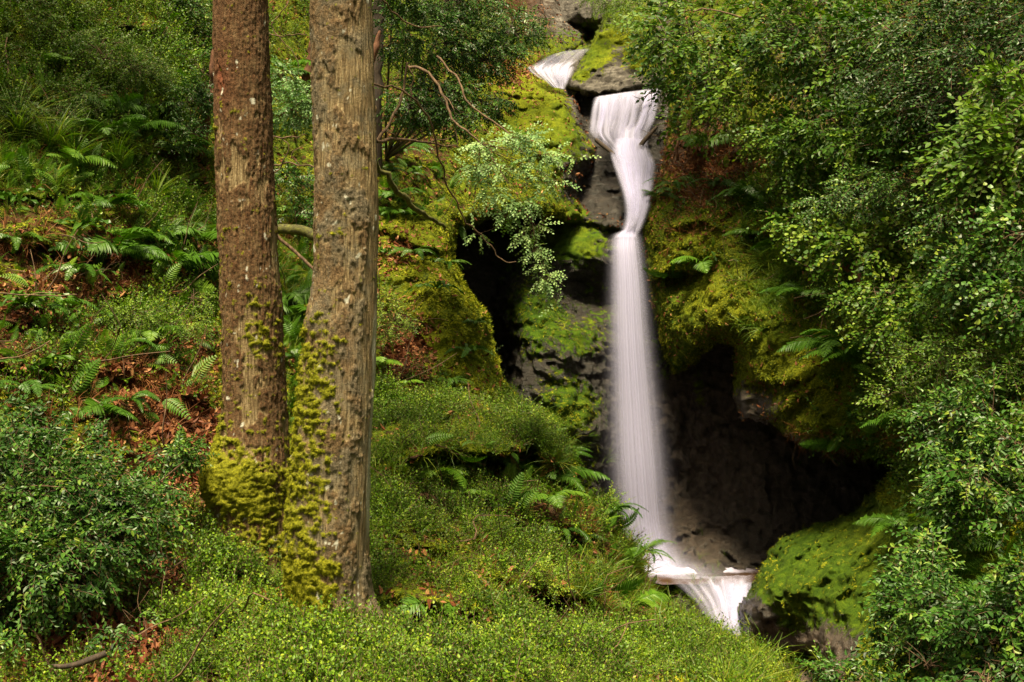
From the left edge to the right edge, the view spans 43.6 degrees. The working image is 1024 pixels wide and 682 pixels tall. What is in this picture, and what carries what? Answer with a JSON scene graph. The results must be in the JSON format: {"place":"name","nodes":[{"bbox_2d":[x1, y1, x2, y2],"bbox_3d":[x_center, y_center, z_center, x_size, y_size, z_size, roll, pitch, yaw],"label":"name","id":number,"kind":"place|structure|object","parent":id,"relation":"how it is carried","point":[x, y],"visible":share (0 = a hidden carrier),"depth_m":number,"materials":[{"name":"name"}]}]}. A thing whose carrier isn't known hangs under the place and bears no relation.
{"place":"outdoors","nodes":[
{"label":"outdoors","id":0,"kind":"place"},
{"bbox_2d":[0,0,624,681],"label":"hillside","id":1,"kind":"structure","parent":0,"point":[552,112],"depth_m":16.76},
{"bbox_2d":[0,617,51,673],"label":"holly sapling","id":2,"kind":"object","parent":1,"relation":"on","point":[8,640],"visible":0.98,"depth_m":6.74,"materials":[{"name":"green plant"}]},
{"bbox_2d":[0,380,71,396],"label":"fern","id":3,"kind":"object","parent":1,"relation":"on","point":[26,384],"visible":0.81,"depth_m":9.58,"materials":[{"name":"green plant"}]},
{"bbox_2d":[0,290,82,306],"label":"fern","id":4,"kind":"object","parent":1,"relation":"on","point":[23,300],"visible":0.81,"depth_m":10.69,"materials":[{"name":"green plant"}]},
{"bbox_2d":[0,353,83,369],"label":"fern","id":5,"kind":"object","parent":1,"relation":"on","point":[46,361],"visible":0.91,"depth_m":10.06,"materials":[{"name":"green plant"}]},
{"bbox_2d":[0,0,92,85],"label":"bush","id":6,"kind":"object","parent":1,"relation":"on","point":[45,11],"visible":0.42,"depth_m":14.25,"materials":[{"name":"green plant"}]},
{"bbox_2d":[0,77,93,139],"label":"grass tuft","id":7,"kind":"object","parent":1,"relation":"on","point":[20,126],"visible":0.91,"depth_m":12.94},
{"bbox_2d":[5,297,103,317],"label":"fern","id":8,"kind":"object","parent":1,"relation":"on","point":[52,305],"visible":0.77,"depth_m":10.91,"materials":[{"name":"green plant"}]},
{"bbox_2d":[0,66,119,144],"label":"bush","id":9,"kind":"object","parent":1,"relation":"on","point":[17,99],"visible":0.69,"depth_m":13.24,"materials":[{"name":"green plant"}]},
{"bbox_2d":[0,84,127,153],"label":"grass tuft","id":10,"kind":"object","parent":1,"relation":"on","point":[57,134],"visible":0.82,"depth_m":13.03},
{"bbox_2d":[34,261,111,283],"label":"fern","id":11,"kind":"object","parent":1,"relation":"on","point":[71,269],"visible":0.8,"depth_m":11.49,"materials":[{"name":"green plant"}]},
{"bbox_2d":[47,145,116,168],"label":"fern","id":12,"kind":"object","parent":1,"relation":"on","point":[91,158],"visible":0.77,"depth_m":12.86,"materials":[{"name":"green plant"}]},
{"bbox_2d":[25,112,139,164],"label":"grass tuft","id":13,"kind":"object","parent":1,"relation":"on","point":[78,149],"visible":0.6,"depth_m":13.04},
{"bbox_2d":[48,216,117,235],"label":"fern","id":14,"kind":"object","parent":1,"relation":"on","point":[88,219],"visible":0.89,"depth_m":11.94,"materials":[{"name":"green plant"}]},
{"bbox_2d":[0,382,198,645],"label":"holly bush","id":15,"kind":"object","parent":1,"relation":"on","point":[48,546],"visible":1,"depth_m":7.43,"materials":[{"name":"green plant"}]},
{"bbox_2d":[57,395,141,424],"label":"fern","id":16,"kind":"object","parent":1,"relation":"on","point":[107,407],"visible":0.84,"depth_m":9.91,"materials":[{"name":"green plant"}]},
{"bbox_2d":[57,117,144,136],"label":"fern","id":17,"kind":"object","parent":1,"relation":"on","point":[108,130],"visible":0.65,"depth_m":13.49,"materials":[{"name":"green plant"}]},
{"bbox_2d":[22,11,181,100],"bbox_3d":[-4.730,-3.222,14.584,1.963,1.087,1.123,0,0,0],"label":"bush","id":18,"kind":"object","parent":1,"relation":"on","point":[133,67],"visible":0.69,"depth_m":14.43,"materials":[{"name":"green plant"}]},
{"bbox_2d":[51,227,164,260],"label":"fern","id":19,"kind":"object","parent":1,"relation":"on","point":[132,249],"visible":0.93,"depth_m":12.06,"materials":[{"name":"green plant"}]},
{"bbox_2d":[72,90,145,113],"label":"fern","id":20,"kind":"object","parent":1,"relation":"on","point":[129,103],"visible":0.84,"depth_m":14.10,"materials":[{"name":"green plant"}]},
{"bbox_2d":[68,192,154,209],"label":"fern","id":21,"kind":"object","parent":1,"relation":"on","point":[127,200],"visible":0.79,"depth_m":12.62,"materials":[{"name":"green plant"}]},
{"bbox_2d":[90,123,150,169],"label":"grass tuft","id":22,"kind":"object","parent":1,"relation":"on","point":[121,159],"visible":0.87,"depth_m":13.42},
{"bbox_2d":[78,605,164,670],"bbox_3d":[-2.184,1.611,6.979,0.478,0.354,0.395,0,0,40],"label":"holly sapling","id":23,"kind":"object","parent":1,"relation":"on","point":[100,635],"visible":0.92,"depth_m":6.91,"materials":[{"name":"green plant"}]},
{"bbox_2d":[91,390,160,413],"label":"fern","id":24,"kind":"object","parent":1,"relation":"on","point":[135,397],"visible":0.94,"depth_m":10.16,"materials":[{"name":"green plant"}]},
{"bbox_2d":[103,225,180,243],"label":"fern","id":25,"kind":"object","parent":1,"relation":"on","point":[155,235],"visible":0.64,"depth_m":12.62,"materials":[{"name":"green plant"}]},
{"bbox_2d":[99,114,186,132],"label":"fern","id":26,"kind":"object","parent":1,"relation":"on","point":[156,124],"visible":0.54,"depth_m":13.97,"materials":[{"name":"green plant"}]},
{"bbox_2d":[119,324,186,341],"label":"fern","id":27,"kind":"object","parent":1,"relation":"on","point":[148,333],"visible":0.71,"depth_m":11.30,"materials":[{"name":"green plant"}]},
{"bbox_2d":[96,289,218,349],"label":"bush","id":28,"kind":"object","parent":1,"relation":"on","point":[183,327],"visible":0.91,"depth_m":11.38,"materials":[{"name":"green plant"}]},
{"bbox_2d":[113,239,219,272],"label":"fern","id":29,"kind":"object","parent":1,"relation":"on","point":[210,257],"visible":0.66,"depth_m":12.58,"materials":[{"name":"green plant"}]},
{"bbox_2d":[128,423,219,524],"bbox_3d":[-2.344,0.910,8.761,0.616,0.690,0.793,0,0,0],"label":"holly sapling","id":30,"kind":"object","parent":1,"relation":"on","point":[178,456],"visible":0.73,"depth_m":8.76,"materials":[{"name":"green plant"}]},
{"bbox_2d":[154,65,213,160],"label":"bush","id":31,"kind":"object","parent":1,"relation":"on","point":[203,101],"visible":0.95,"depth_m":14.43,"materials":[{"name":"green plant"}]},
{"bbox_2d":[155,0,212,88],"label":"bush","id":32,"kind":"object","parent":1,"relation":"on","point":[193,12],"visible":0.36,"depth_m":16.67,"materials":[{"name":"green plant"}]},
{"bbox_2d":[155,220,216,242],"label":"fern","id":33,"kind":"object","parent":1,"relation":"on","point":[209,234],"visible":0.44,"depth_m":13.03,"materials":[{"name":"green plant"}]},
{"bbox_2d":[166,571,280,627],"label":"bilberry bush","id":34,"kind":"object","parent":1,"relation":"on","point":[242,602],"visible":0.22,"depth_m":7.91,"materials":[{"name":"green plant"}]},
{"bbox_2d":[198,0,291,576],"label":"tree","id":35,"kind":"object","parent":1,"relation":"on","point":[243,487],"visible":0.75,"depth_m":9.01,"materials":[{"name":"brown plant"}]},
{"bbox_2d":[0,0,546,418],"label":"hillside undergrowth","id":36,"kind":"object","parent":1,"relation":"on","point":[176,27],"visible":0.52,"depth_m":14.00,"materials":[{"name":"green plant"}]},
{"bbox_2d":[270,54,312,142],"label":"holly bush","id":37,"kind":"object","parent":1,"relation":"on","point":[293,122],"visible":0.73,"depth_m":15.02,"materials":[{"name":"green plant"}]},
{"bbox_2d":[274,161,314,242],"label":"holly bush","id":38,"kind":"object","parent":1,"relation":"on","point":[306,209],"visible":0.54,"depth_m":13.39,"materials":[{"name":"green plant"}]},
{"bbox_2d":[281,281,311,305],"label":"fern","id":39,"kind":"object","parent":1,"relation":"on","point":[296,295],"visible":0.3,"depth_m":13.64,"materials":[{"name":"green plant"}]},
{"bbox_2d":[373,0,384,176],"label":"dead tree","id":40,"kind":"object","parent":1,"relation":"on","point":[378,79],"visible":0.37,"depth_m":17.10,"materials":[{"name":"brown wood"}]},
{"bbox_2d":[0,4,773,681],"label":"herbs","id":41,"kind":"object","parent":1,"relation":"on","point":[574,582],"visible":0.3,"depth_m":10.39,"materials":[{"name":"green plant"}]},
{"bbox_2d":[376,275,422,352],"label":"bush","id":42,"kind":"object","parent":1,"relation":"on","point":[391,334],"visible":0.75,"depth_m":13.61,"materials":[{"name":"green plant"}]},
{"bbox_2d":[377,160,445,228],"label":"bare branch","id":43,"kind":"object","parent":1,"relation":"on","point":[403,195],"visible":0.94,"depth_m":14.91,"materials":[{"name":"brown plant"}]},
{"bbox_2d":[374,62,515,262],"bbox_3d":[-0.574,-1.467,10.688,0.195,1.558,1.733,0,0,38],"label":"bare branch","id":44,"kind":"object","parent":1,"relation":"on","point":[418,104],"visible":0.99,"depth_m":10.55,"materials":[{"name":"brown plant"}]},
{"bbox_2d":[372,0,554,159],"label":"holly tree","id":45,"kind":"object","parent":1,"relation":"on","point":[457,53],"visible":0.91,"depth_m":13.66,"materials":[{"name":"green plant"}]},
{"bbox_2d":[0,95,944,631],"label":"ferns","id":46,"kind":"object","parent":1,"relation":"on","point":[192,385],"depth_m":11.85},
{"bbox_2d":[0,4,966,681],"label":"fallen twigs","id":47,"kind":"object","parent":1,"relation":"on","point":[392,450],"depth_m":11.29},
{"bbox_2d":[0,0,1001,681],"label":"grass","id":48,"kind":"structure","parent":1,"relation":"on","point":[770,270],"depth_m":12.70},
{"bbox_2d":[455,0,549,55],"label":"bush","id":49,"kind":"object","parent":1,"relation":"on","point":[512,4],"visible":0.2,"depth_m":21.86,"materials":[{"name":"green plant"}]},
{"bbox_2d":[0,0,1023,681],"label":"moss","id":50,"kind":"object","parent":1,"relation":"on","point":[474,306],"visible":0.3,"depth_m":16.61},
{"bbox_2d":[0,0,1023,681],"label":"leaf litter","id":51,"kind":"object","parent":1,"relation":"on","point":[170,432],"visible":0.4,"depth_m":11.55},
{"bbox_2d":[51,650,106,668],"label":"dead branch","id":52,"kind":"object","parent":51,"relation":"on","point":[91,658],"visible":1,"depth_m":6.54,"materials":[{"name":"brown wood"}]},
{"bbox_2d":[0,0,1023,595],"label":"fern undergrowth","id":53,"kind":"object","parent":1,"relation":"on","point":[294,330],"visible":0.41,"depth_m":12.48,"materials":[{"name":"green plant"}]},
{"bbox_2d":[259,401,778,681],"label":"ground","id":54,"kind":"structure","parent":0,"point":[457,549],"depth_m":10.45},
{"bbox_2d":[207,600,330,662],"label":"bilberry bush","id":55,"kind":"object","parent":54,"relation":"on","point":[241,636],"visible":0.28,"depth_m":7.22,"materials":[{"name":"green plant"}]},
{"bbox_2d":[279,0,383,622],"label":"tree","id":56,"kind":"object","parent":54,"relation":"on","point":[325,548],"visible":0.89,"depth_m":8.15,"materials":[{"name":"brown plant"}]},
{"bbox_2d":[331,613,456,676],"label":"bilberry bush","id":57,"kind":"object","parent":54,"relation":"on","point":[426,644],"visible":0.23,"depth_m":7.04,"materials":[{"name":"green plant"}]},
{"bbox_2d":[0,350,801,681],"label":"bilberry undergrowth","id":58,"kind":"object","parent":54,"relation":"on","point":[310,658],"visible":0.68,"depth_m":8.34,"materials":[{"name":"green plant"}]},
{"bbox_2d":[369,498,436,548],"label":"bilberry bush","id":59,"kind":"object","parent":54,"relation":"on","point":[394,528],"visible":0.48,"depth_m":10.13,"materials":[{"name":"green plant"}]},
{"bbox_2d":[396,593,466,619],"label":"fern","id":60,"kind":"object","parent":54,"relation":"on","point":[410,599],"visible":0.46,"depth_m":8.63,"materials":[{"name":"green plant"}]},
{"bbox_2d":[419,464,472,487],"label":"fern","id":61,"kind":"object","parent":54,"relation":"on","point":[458,472],"visible":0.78,"depth_m":11.46,"materials":[{"name":"green plant"}]},
{"bbox_2d":[416,379,509,419],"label":"bilberry bush","id":62,"kind":"object","parent":54,"relation":"on","point":[465,398],"visible":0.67,"depth_m":13.27,"materials":[{"name":"green plant"}]},
{"bbox_2d":[434,502,533,544],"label":"bilberry bush","id":63,"kind":"object","parent":54,"relation":"on","point":[496,521],"visible":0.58,"depth_m":10.58,"materials":[{"name":"green plant"}]},
{"bbox_2d":[435,611,556,654],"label":"bilberry bush","id":64,"kind":"object","parent":54,"relation":"on","point":[487,640],"visible":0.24,"depth_m":7.67,"materials":[{"name":"green plant"}]},
{"bbox_2d":[480,396,567,431],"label":"bilberry bush","id":65,"kind":"object","parent":54,"relation":"on","point":[531,412],"visible":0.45,"depth_m":13.36,"materials":[{"name":"green plant"}]},
{"bbox_2d":[472,544,578,603],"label":"bilberry bush","id":66,"kind":"object","parent":54,"relation":"on","point":[555,586],"visible":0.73,"depth_m":9.68,"materials":[{"name":"green plant"}]},
{"bbox_2d":[527,489,591,507],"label":"fern","id":67,"kind":"object","parent":54,"relation":"on","point":[560,496],"visible":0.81,"depth_m":11.71,"materials":[{"name":"green plant"}]},
{"bbox_2d":[511,462,610,491],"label":"fern","id":68,"kind":"object","parent":54,"relation":"on","point":[568,473],"visible":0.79,"depth_m":12.83,"materials":[{"name":"green plant"}]},
{"bbox_2d":[560,610,633,655],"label":"bilberry bush","id":69,"kind":"object","parent":54,"relation":"on","point":[591,627],"visible":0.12,"depth_m":8.46,"materials":[{"name":"green plant"}]},
{"bbox_2d":[610,589,671,608],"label":"fern","id":70,"kind":"object","parent":54,"relation":"on","point":[648,601],"visible":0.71,"depth_m":11.03,"materials":[{"name":"green plant"}]},
{"bbox_2d":[609,631,688,676],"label":"bilberry bush","id":71,"kind":"object","parent":54,"relation":"on","point":[653,663],"visible":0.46,"depth_m":8.31,"materials":[{"name":"green plant"}]},
{"bbox_2d":[449,119,600,249],"bbox_3d":[0.119,-1.477,12.051,1.449,1.244,0.808,0,0,0],"label":"leafy branch","id":72,"kind":"object","parent":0,"point":[486,153],"visible":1,"depth_m":12.00,"materials":[{"name":"green plant"}]},
{"bbox_2d":[463,213,566,316],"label":"leafy branch","id":73,"kind":"object","parent":72,"relation":"attached to","point":[543,285],"visible":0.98,"depth_m":11.99,"materials":[{"name":"green plant"}]},
{"bbox_2d":[535,64,570,88],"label":"waterfall","id":74,"kind":"structure","parent":0,"point":[554,76],"depth_m":23.94,"materials":[{"name":"liquid"}]},
{"bbox_2d":[455,0,892,681],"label":"cliff","id":75,"kind":"structure","parent":0,"point":[733,486],"depth_m":20.95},
{"bbox_2d":[565,0,670,98],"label":"rock outcrop","id":76,"kind":"object","parent":75,"relation":"on","point":[600,70],"visible":0.51,"depth_m":23.93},
{"bbox_2d":[573,0,658,67],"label":"hanging vine","id":77,"kind":"object","parent":76,"relation":"hanging from","point":[622,6],"visible":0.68,"depth_m":23.97,"materials":[{"name":"green plant"}]},
{"bbox_2d":[597,90,652,146],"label":"waterfall","id":78,"kind":"structure","parent":75,"relation":"on","point":[631,134],"depth_m":22.19,"materials":[{"name":"liquid"}]},
{"bbox_2d":[617,138,649,236],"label":"waterfall","id":79,"kind":"structure","parent":75,"relation":"on","point":[633,160],"depth_m":21.39,"materials":[{"name":"liquid"}]},
{"bbox_2d":[621,230,666,567],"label":"waterfall","id":80,"kind":"structure","parent":75,"relation":"on","point":[630,317],"depth_m":19.76,"materials":[{"name":"liquid"}]},
{"bbox_2d":[713,582,744,635],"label":"waterfall","id":81,"kind":"structure","parent":75,"relation":"on","point":[737,596],"depth_m":17.80,"materials":[{"name":"liquid"}]},
{"bbox_2d":[644,561,759,584],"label":"water","id":82,"kind":"structure","parent":0,"point":[735,576],"depth_m":18.70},
{"bbox_2d":[639,0,1023,475],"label":"hillside","id":83,"kind":"structure","parent":0,"point":[743,399],"depth_m":18.53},
{"bbox_2d":[612,0,789,133],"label":"holly tree","id":84,"kind":"object","parent":83,"relation":"on","point":[695,63],"visible":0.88,"depth_m":19.36,"materials":[{"name":"green plant"}]},
{"bbox_2d":[653,43,803,160],"bbox_3d":[3.163,-3.359,18.921,1.756,1.591,3.021,0,0,-14],"label":"hazel sapling","id":85,"kind":"object","parent":83,"relation":"on","point":[769,86],"visible":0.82,"depth_m":18.39,"materials":[{"name":"green plant"}]},
{"bbox_2d":[727,97,851,210],"bbox_3d":[3.832,-2.554,17.354,1.423,1.680,2.178,0,0,-27],"label":"bush","id":86,"kind":"object","parent":83,"relation":"on","point":[790,181],"visible":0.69,"depth_m":17.27,"materials":[{"name":"green plant"}]},
{"bbox_2d":[759,280,827,297],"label":"fern","id":87,"kind":"object","parent":83,"relation":"on","point":[794,288],"visible":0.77,"depth_m":16.88,"materials":[{"name":"green plant"}]},
{"bbox_2d":[777,329,869,356],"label":"fern","id":88,"kind":"object","parent":83,"relation":"on","point":[825,343],"visible":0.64,"depth_m":15.72,"materials":[{"name":"green plant"}]},
{"bbox_2d":[799,437,867,452],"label":"fern","id":89,"kind":"object","parent":83,"relation":"on","point":[814,443],"visible":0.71,"depth_m":16.03,"materials":[{"name":"green plant"}]},
{"bbox_2d":[799,341,879,364],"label":"fern","id":90,"kind":"object","parent":83,"relation":"on","point":[848,353],"visible":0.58,"depth_m":15.42,"materials":[{"name":"green plant"}]},
{"bbox_2d":[656,141,1023,535],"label":"climbing undergrowth","id":91,"kind":"object","parent":83,"relation":"on","point":[903,465],"visible":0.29,"depth_m":15.17,"materials":[{"name":"green plant"}]},
{"bbox_2d":[746,189,940,296],"bbox_3d":[3.897,-1.202,15.572,1.554,1.392,3.339,0,0,-19],"label":"bush","id":92,"kind":"object","parent":83,"relation":"on","point":[839,256],"visible":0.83,"depth_m":14.94,"materials":[{"name":"green plant"}]},
{"bbox_2d":[722,0,968,137],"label":"beech tree","id":93,"kind":"object","parent":83,"relation":"on","point":[809,73],"visible":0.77,"depth_m":16.92,"materials":[{"name":"green plant"}]},
{"bbox_2d":[760,66,967,187],"bbox_3d":[4.336,-2.506,15.715,1.816,1.579,3.592,0,0,-14],"label":"holly bush","id":94,"kind":"object","parent":83,"relation":"on","point":[837,142],"visible":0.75,"depth_m":15.57,"materials":[{"name":"green plant"}]},
{"bbox_2d":[783,129,1002,259],"bbox_3d":[4.459,-1.607,14.606,1.600,1.515,3.630,0,0,-19],"label":"bush","id":95,"kind":"object","parent":83,"relation":"on","point":[884,188],"visible":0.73,"depth_m":14.61,"materials":[{"name":"green plant"}]},
{"bbox_2d":[818,253,970,369],"bbox_3d":[4.188,-0.313,13.987,1.192,1.325,2.772,0,0,-14],"label":"ivy bush","id":96,"kind":"object","parent":83,"relation":"on","point":[881,305],"visible":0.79,"depth_m":14.00,"materials":[{"name":"green plant"}]},
{"bbox_2d":[859,409,933,430],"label":"fern","id":97,"kind":"object","parent":83,"relation":"on","point":[885,420],"visible":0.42,"depth_m":13.66,"materials":[{"name":"green plant"}]},
{"bbox_2d":[831,0,1023,159],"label":"holly tree","id":98,"kind":"object","parent":83,"relation":"on","point":[997,40],"visible":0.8,"depth_m":14.03,"materials":[{"name":"green plant"}]},
{"bbox_2d":[851,311,1023,435],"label":"bush","id":99,"kind":"object","parent":83,"relation":"on","point":[936,355],"visible":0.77,"depth_m":12.15,"materials":[{"name":"green plant"}]},
{"bbox_2d":[903,38,1023,234],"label":"beech tree","id":100,"kind":"object","parent":83,"relation":"on","point":[966,186],"visible":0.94,"depth_m":11.83,"materials":[{"name":"green plant"}]},
{"bbox_2d":[905,182,1023,352],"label":"bush","id":101,"kind":"object","parent":83,"relation":"on","point":[996,277],"visible":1,"depth_m":11.27,"materials":[{"name":"green plant"}]},
{"bbox_2d":[850,469,1023,681],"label":"bank","id":102,"kind":"structure","parent":0,"point":[985,555],"depth_m":10.84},
{"bbox_2d":[737,483,928,680],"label":"boulder","id":103,"kind":"object","parent":102,"relation":"on","point":[808,629],"visible":0.74,"depth_m":15.05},
{"bbox_2d":[793,638,908,681],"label":"bush","id":104,"kind":"object","parent":102,"relation":"on","point":[854,671],"visible":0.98,"depth_m":9.50,"materials":[{"name":"green plant"}]},
{"bbox_2d":[852,505,920,537],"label":"fern","id":105,"kind":"object","parent":102,"relation":"on","point":[878,519],"visible":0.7,"depth_m":13.59,"materials":[{"name":"green plant"}]},
{"bbox_2d":[862,515,973,606],"bbox_3d":[3.342,1.878,10.256,0.740,1.214,3.306,0,0,21],"label":"holly sapling","id":106,"kind":"object","parent":102,"relation":"on","point":[924,545],"visible":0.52,"depth_m":9.10,"materials":[{"name":"green plant"}]},
{"bbox_2d":[847,531,1023,681],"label":"holly bush","id":107,"kind":"object","parent":102,"relation":"on","point":[924,624],"visible":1,"depth_m":7.63,"materials":[{"name":"green plant"}]},
{"bbox_2d":[888,362,1023,496],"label":"holly bush","id":108,"kind":"object","parent":102,"relation":"on","point":[964,434],"visible":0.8,"depth_m":10.55,"materials":[{"name":"green plant"}]},
{"bbox_2d":[896,440,1023,564],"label":"holly bush","id":109,"kind":"object","parent":102,"relation":"on","point":[956,494],"visible":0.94,"depth_m":9.39,"materials":[{"name":"green plant"}]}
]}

